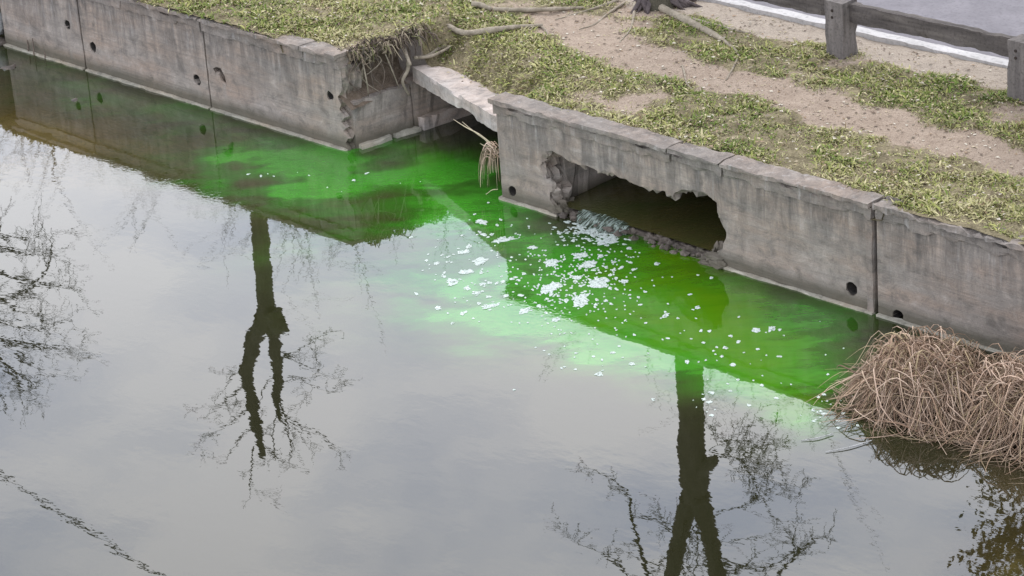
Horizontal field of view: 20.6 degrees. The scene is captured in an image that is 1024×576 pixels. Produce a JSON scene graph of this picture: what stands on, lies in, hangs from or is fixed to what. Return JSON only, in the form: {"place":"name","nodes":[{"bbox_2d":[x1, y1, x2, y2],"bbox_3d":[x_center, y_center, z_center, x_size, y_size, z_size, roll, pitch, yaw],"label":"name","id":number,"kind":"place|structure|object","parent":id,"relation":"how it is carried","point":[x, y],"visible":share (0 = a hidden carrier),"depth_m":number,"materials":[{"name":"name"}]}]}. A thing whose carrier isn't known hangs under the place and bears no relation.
{"place":"outdoors","nodes":[
{"label":"outdoors","id":0,"kind":"place"},
{"bbox_2d":[0,30,1023,575],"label":"water","id":1,"kind":"structure","parent":0,"point":[214,360],"depth_m":25.97,"materials":[{"name":"liquid"}]},
{"bbox_2d":[0,37,5,45],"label":"wet stone","id":2,"kind":"object","parent":1,"relation":"in","point":[2,41],"visible":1,"depth_m":36.55,"materials":[{"name":"grey stone"}]},
{"bbox_2d":[0,12,3,34],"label":"pale boulder","id":3,"kind":"object","parent":2,"relation":"on","point":[1,27],"visible":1,"depth_m":36.54,"materials":[{"name":"stone"}]},
{"bbox_2d":[0,64,15,69],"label":"sunken stone","id":4,"kind":"object","parent":1,"relation":"in","point":[11,67],"visible":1,"depth_m":35.65,"materials":[{"name":"grey stone"}]},
{"bbox_2d":[345,72,470,149],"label":"concrete wall","id":5,"kind":"structure","parent":1,"relation":"in","point":[395,113],"depth_m":32.24,"materials":[{"name":"concrete"}]},
{"bbox_2d":[412,64,499,132],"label":"lid slab","id":6,"kind":"structure","parent":5,"relation":"on","point":[453,89],"depth_m":31.32,"materials":[{"name":"concrete"}]},
{"bbox_2d":[446,278,458,285],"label":"foam patch","id":7,"kind":"object","parent":1,"relation":"on","point":[451,282],"visible":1,"depth_m":28.22,"materials":[{"name":"liquid"}]},
{"bbox_2d":[458,249,468,253],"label":"foam patch","id":8,"kind":"object","parent":1,"relation":"on","point":[462,251],"visible":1,"depth_m":28.93,"materials":[{"name":"liquid"}]},
{"bbox_2d":[459,269,472,273],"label":"foam patch","id":9,"kind":"object","parent":1,"relation":"on","point":[468,271],"visible":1,"depth_m":28.44,"materials":[{"name":"liquid"}]},
{"bbox_2d":[472,257,487,265],"bbox_3d":[-0.325,-0.276,28.681,0.207,0.006,0.174,-24,30,-39],"label":"foam patch","id":10,"kind":"object","parent":1,"relation":"on","point":[481,260],"visible":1,"depth_m":28.68,"materials":[{"name":"liquid"}]},
{"bbox_2d":[475,219,486,224],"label":"foam patch","id":11,"kind":"object","parent":1,"relation":"on","point":[479,221],"visible":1,"depth_m":29.67,"materials":[{"name":"liquid"}]},
{"bbox_2d":[482,303,496,308],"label":"foam patch","id":12,"kind":"object","parent":1,"relation":"on","point":[485,306],"visible":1,"depth_m":27.59,"materials":[{"name":"liquid"}]},
{"bbox_2d":[493,236,514,241],"bbox_3d":[-0.076,-0.502,29.171,0.300,0.006,0.104,-13,24,-19],"label":"foam patch","id":13,"kind":"object","parent":1,"relation":"on","point":[504,239],"visible":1,"depth_m":29.16,"materials":[{"name":"liquid"}]},
{"bbox_2d":[519,307,529,313],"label":"foam patch","id":14,"kind":"object","parent":1,"relation":"on","point":[523,311],"visible":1,"depth_m":27.43,"materials":[{"name":"liquid"}]},
{"bbox_2d":[541,281,561,293],"bbox_3d":[0.390,-0.005,27.918,0.202,0.006,0.335,1,23,11],"label":"foam patch","id":15,"kind":"object","parent":1,"relation":"on","point":[552,285],"visible":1,"depth_m":27.92,"materials":[{"name":"liquid"}]},
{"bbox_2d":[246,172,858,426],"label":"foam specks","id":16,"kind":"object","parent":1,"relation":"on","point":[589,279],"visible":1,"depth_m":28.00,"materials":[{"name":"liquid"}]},
{"bbox_2d":[546,259,559,266],"bbox_3d":[0.413,-0.259,28.513,0.150,0.006,0.232,-2,23,5],"label":"foam patch","id":17,"kind":"object","parent":1,"relation":"on","point":[553,261],"visible":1,"depth_m":28.51,"materials":[{"name":"liquid"}]},
{"bbox_2d":[572,295,587,306],"bbox_3d":[0.673,0.128,27.554,0.167,0.006,0.318,-4,23,1],"label":"foam patch","id":18,"kind":"object","parent":1,"relation":"on","point":[576,301],"visible":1,"depth_m":27.55,"materials":[{"name":"liquid"}]},
{"bbox_2d":[573,252,587,258],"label":"foam patch","id":19,"kind":"object","parent":1,"relation":"on","point":[585,254],"visible":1,"depth_m":28.64,"materials":[{"name":"liquid"}]},
{"bbox_2d":[580,261,596,267],"bbox_3d":[0.770,-0.241,28.408,0.161,0.006,0.197,2,24,14],"label":"foam patch","id":20,"kind":"object","parent":1,"relation":"on","point":[587,264],"visible":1,"depth_m":28.39,"materials":[{"name":"liquid"}]},
{"bbox_2d":[588,277,609,287],"bbox_3d":[0.860,-0.058,27.961,0.212,0.006,0.295,5,25,21],"label":"foam patch","id":21,"kind":"object","parent":1,"relation":"on","point":[594,283],"visible":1,"depth_m":27.95,"materials":[{"name":"liquid"}]},
{"bbox_2d":[594,236,618,244],"bbox_3d":[0.982,-0.493,28.966,0.272,0.006,0.210,-9,23,-12],"label":"foam patch","id":22,"kind":"object","parent":1,"relation":"on","point":[604,241],"visible":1,"depth_m":28.94,"materials":[{"name":"liquid"}]},
{"bbox_2d":[546,205,727,268],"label":"rubble sill","id":23,"kind":"structure","parent":1,"relation":"in","point":[714,260],"depth_m":28.77,"materials":[{"name":"concrete"}]},
{"bbox_2d":[548,209,630,244],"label":"cascade","id":24,"kind":"object","parent":23,"relation":"on","point":[592,218],"visible":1,"depth_m":29.26,"materials":[{"name":"liquid"}]},
{"bbox_2d":[752,328,759,332],"bbox_3d":[2.308,0.398,26.638,0.085,0.003,0.117,-3,23,2],"label":"foam fleck","id":25,"kind":"object","parent":1,"relation":"on","point":[756,330],"visible":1,"depth_m":26.63,"materials":[{"name":"liquid"}]},
{"bbox_2d":[801,433,833,440],"bbox_3d":[2.655,1.295,24.438,0.303,0.014,0.035,-11,24,-15],"label":"floating stalk","id":26,"kind":"object","parent":1,"relation":"on","point":[818,437],"visible":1,"depth_m":24.42,"materials":[{"name":"plant"}]},
{"bbox_2d":[826,440,871,451],"bbox_3d":[2.904,1.364,24.233,0.445,0.014,0.035,-12,24,-18],"label":"floating stalk","id":27,"kind":"object","parent":1,"relation":"on","point":[849,446],"visible":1,"depth_m":24.22,"materials":[{"name":"plant"}]},
{"bbox_2d":[808,324,1001,448],"bbox_3d":[3.624,0.763,24.863,2.135,0.840,1.864,9,26,28],"label":"reed clump","id":28,"kind":"object","parent":1,"relation":"in","point":[909,380],"visible":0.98,"depth_m":24.57,"materials":[{"name":"plant"}]},
{"bbox_2d":[915,343,1023,478],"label":"reed clump","id":29,"kind":"object","parent":1,"relation":"in","point":[1002,411],"visible":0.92,"depth_m":24.09,"materials":[{"name":"plant"}]},
{"bbox_2d":[13,109,1023,564],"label":"riverbed","id":30,"kind":"structure","parent":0,"point":[997,549],"depth_m":23.55,"materials":[{"name":"brown soil"}]},
{"bbox_2d":[0,0,360,150],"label":"embankment wall","id":31,"kind":"structure","parent":30,"relation":"on","point":[299,87],"depth_m":33.52,"materials":[{"name":"concrete"}]},
{"bbox_2d":[338,23,440,65],"bbox_3d":[-1.415,-2.724,31.952,1.256,0.314,0.753,-24,30,-39],"label":"dry brush","id":32,"kind":"object","parent":31,"relation":"on","point":[364,49],"visible":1,"depth_m":31.87,"materials":[{"name":"plant"}]},
{"bbox_2d":[346,40,451,95],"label":"exposed roots","id":33,"kind":"object","parent":31,"relation":"hanging from","point":[434,53],"visible":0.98,"depth_m":32.02,"materials":[{"name":"brown plant"}]},
{"bbox_2d":[144,0,1023,243],"bbox_3d":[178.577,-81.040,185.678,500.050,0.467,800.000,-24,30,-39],"label":"ground","id":34,"kind":"structure","parent":0,"point":[899,138],"depth_m":29.70,"materials":[{"name":"beige soil"}]},
{"bbox_2d":[340,38,407,109],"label":"earth bank","id":35,"kind":"structure","parent":34,"relation":"on","point":[378,74],"depth_m":32.18,"materials":[{"name":"soil"}]},
{"bbox_2d":[471,1,492,10],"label":"branch stub","id":36,"kind":"object","parent":34,"relation":"on","point":[482,5],"visible":1,"depth_m":32.78,"materials":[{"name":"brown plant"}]},
{"bbox_2d":[418,24,547,45],"bbox_3d":[-0.242,-2.925,32.098,1.584,0.244,0.548,4,24,19],"label":"fallen branch","id":37,"kind":"object","parent":34,"relation":"on","point":[490,30],"visible":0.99,"depth_m":31.95,"materials":[{"name":"beige wood"}]},
{"bbox_2d":[493,6,583,12],"bbox_3d":[0.299,-3.223,32.582,1.066,0.069,0.107,1,23,11],"label":"fallen branch","id":38,"kind":"object","parent":34,"relation":"on","point":[529,9],"visible":1,"depth_m":32.56,"materials":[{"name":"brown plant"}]},
{"bbox_2d":[137,0,1023,240],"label":"grass","id":39,"kind":"structure","parent":34,"relation":"on","point":[928,202],"depth_m":29.67,"materials":[{"name":"green plant"}]},
{"bbox_2d":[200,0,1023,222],"bbox_3d":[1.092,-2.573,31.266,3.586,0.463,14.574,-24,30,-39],"label":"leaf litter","id":40,"kind":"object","parent":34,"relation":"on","point":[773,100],"visible":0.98,"depth_m":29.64,"materials":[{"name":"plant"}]},
{"bbox_2d":[558,155,706,252],"bbox_3d":[3.075,-1.535,30.436,4.922,1.479,3.312,-24,30,-39],"label":"box culvert","id":41,"kind":"object","parent":34,"relation":"on","point":[578,179],"visible":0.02,"depth_m":29.99,"materials":[{"name":"concrete"}]},
{"bbox_2d":[566,179,725,249],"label":"culvert water","id":42,"kind":"structure","parent":41,"relation":"in","point":[691,218],"depth_m":29.45,"materials":[{"name":"liquid"}]},
{"bbox_2d":[558,0,751,80],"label":"bare tree","id":43,"kind":"object","parent":34,"relation":"on","point":[662,6],"visible":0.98,"depth_m":32.25,"materials":[{"name":"brown plant"}]},
{"bbox_2d":[681,65,691,88],"bbox_3d":[1.847,-2.242,30.001,0.056,0.067,0.854,-5,23,-2],"label":"dry twig","id":44,"kind":"object","parent":34,"relation":"on","point":[684,73],"visible":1,"depth_m":30.07,"materials":[{"name":"beige wood"}]},
{"bbox_2d":[487,92,1023,361],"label":"embankment wall","id":45,"kind":"structure","parent":34,"relation":"on","point":[828,240],"depth_m":27.16,"materials":[{"name":"concrete"}]},
{"bbox_2d":[453,119,498,193],"bbox_3d":[-0.426,-1.365,30.430,0.216,0.737,0.828,-21,28,-35],"label":"dry grass tuft","id":46,"kind":"object","parent":45,"relation":"attached to","point":[492,150],"visible":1,"depth_m":30.16,"materials":[{"name":"plant"}]},
{"bbox_2d":[699,0,1007,67],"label":"kerb","id":47,"kind":"structure","parent":34,"relation":"on","point":[865,33],"depth_m":30.85,"materials":[{"name":"white concrete"}]},
{"bbox_2d":[751,0,1023,102],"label":"timber fence","id":48,"kind":"object","parent":34,"relation":"on","point":[843,18],"visible":1,"depth_m":29.57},
{"bbox_2d":[742,0,1023,59],"bbox_3d":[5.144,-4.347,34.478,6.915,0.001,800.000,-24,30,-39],"label":"road","id":49,"kind":"structure","parent":0,"point":[1005,17],"depth_m":31.52,"materials":[{"name":"grey asphalt"}]}
]}

